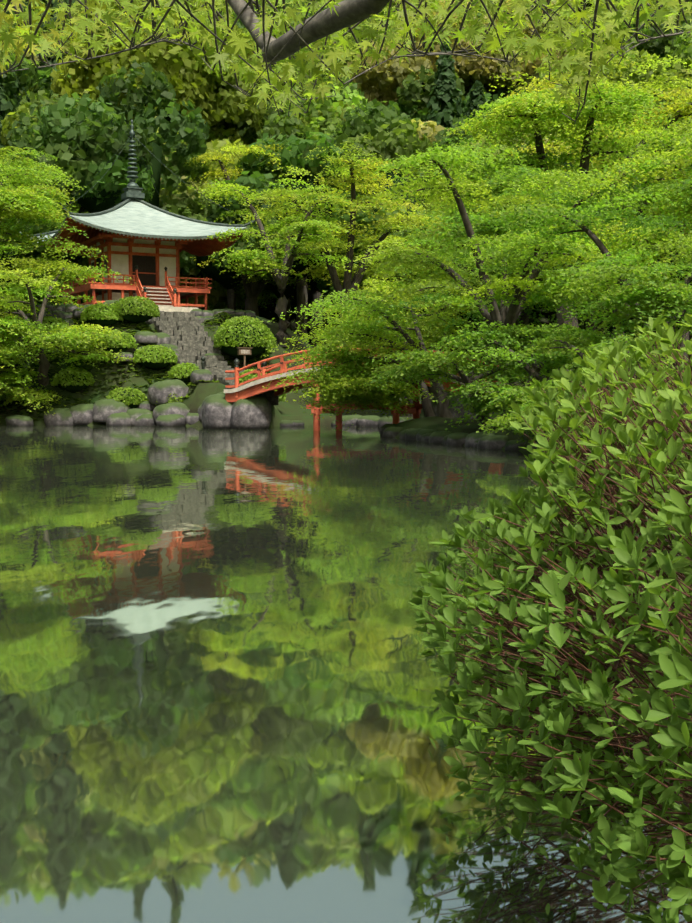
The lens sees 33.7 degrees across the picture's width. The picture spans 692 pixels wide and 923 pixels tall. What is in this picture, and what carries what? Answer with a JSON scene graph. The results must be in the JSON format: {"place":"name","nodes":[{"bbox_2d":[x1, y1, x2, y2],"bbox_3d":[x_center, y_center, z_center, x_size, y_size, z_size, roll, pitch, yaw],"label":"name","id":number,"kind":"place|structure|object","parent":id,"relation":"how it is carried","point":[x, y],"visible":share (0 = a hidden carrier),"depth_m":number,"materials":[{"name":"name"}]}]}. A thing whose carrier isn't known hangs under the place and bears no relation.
{"place":"outdoors","nodes":[
{"label":"outdoors","id":0,"kind":"place"},
{"bbox_2d":[0,425,691,922],"bbox_3d":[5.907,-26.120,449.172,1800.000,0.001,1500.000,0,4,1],"label":"pond water","id":1,"kind":"structure","parent":0,"point":[220,681],"depth_m":6.54,"materials":[{"name":"green liquid"}]},
{"bbox_2d":[0,262,691,656],"bbox_3d":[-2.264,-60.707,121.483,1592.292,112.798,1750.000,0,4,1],"label":"ground","id":2,"kind":"structure","parent":0,"point":[288,408],"depth_m":58.84,"materials":[{"name":"green plant"}]},
{"bbox_2d":[0,312,271,419],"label":"island ground cover","id":3,"kind":"object","parent":2,"relation":"on","point":[146,328],"visible":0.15,"depth_m":58.99,"materials":[{"name":"green plant"}]},
{"bbox_2d":[20,120,255,311],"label":"temple pavilion","id":4,"kind":"structure","parent":2,"relation":"on","point":[137,239],"depth_m":69.43,"materials":[{"name":"paint"}]},
{"bbox_2d":[0,295,286,408],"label":"rounded shrubs","id":5,"kind":"object","parent":2,"relation":"on","point":[113,311],"visible":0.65,"depth_m":59.44,"materials":[{"name":"green plant"}]},
{"bbox_2d":[201,356,204,368],"bbox_3d":[-7.250,-4.711,57.887,0.250,1.320,0.238,0,4,1],"label":"stone post","id":6,"kind":"object","parent":2,"relation":"on","point":[202,362],"visible":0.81,"depth_m":57.80,"materials":[{"name":"grey stone"}]},
{"bbox_2d":[152,311,278,404],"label":"stone stairs","id":7,"kind":"structure","parent":2,"relation":"on","point":[190,338],"depth_m":62.45,"materials":[{"name":"grey stone"}]},
{"bbox_2d":[236,347,252,369],"bbox_3d":[-5.399,-5.414,60.708,0.820,1.305,0.300,-2,4,-27],"label":"sign box on post","id":8,"kind":"object","parent":2,"relation":"on","point":[244,351],"visible":0.77,"depth_m":60.62,"materials":[{"name":"brown wood"}]},
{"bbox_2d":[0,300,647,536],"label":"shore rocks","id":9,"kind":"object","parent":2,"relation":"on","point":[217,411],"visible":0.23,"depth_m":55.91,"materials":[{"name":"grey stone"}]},
{"bbox_2d":[0,0,690,123],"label":"overhanging tree branches","id":10,"kind":"object","parent":2,"relation":"on","point":[317,25],"visible":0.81,"depth_m":4.36,"materials":[{"name":"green plant"}]},
{"bbox_2d":[0,0,691,119],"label":"overhanging maple leaves","id":11,"kind":"object","parent":10,"relation":"attached to","point":[238,39],"visible":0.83,"depth_m":4.23,"materials":[{"name":"green plant"}]},
{"bbox_2d":[0,51,691,447],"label":"maple","id":12,"kind":"object","parent":2,"relation":"on","point":[496,201],"depth_m":44.53,"materials":[{"name":"green plant"}]},
{"bbox_2d":[0,0,691,386],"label":"hillside forest","id":13,"kind":"object","parent":2,"relation":"on","point":[66,113],"depth_m":97.98,"materials":[{"name":"green plant"}]},
{"bbox_2d":[0,0,691,321],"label":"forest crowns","id":14,"kind":"object","parent":2,"relation":"on","point":[226,280],"visible":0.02,"depth_m":81.82,"materials":[{"name":"green plant"}]},
{"bbox_2d":[224,346,499,430],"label":"arched bridge","id":15,"kind":"structure","parent":2,"relation":"on","point":[247,390],"depth_m":50.37,"materials":[{"name":"paint"}]},
{"bbox_2d":[408,313,691,922],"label":"shrub","id":16,"kind":"object","parent":2,"relation":"on","point":[633,841],"depth_m":3.53,"materials":[{"name":"green plant"}]}
]}

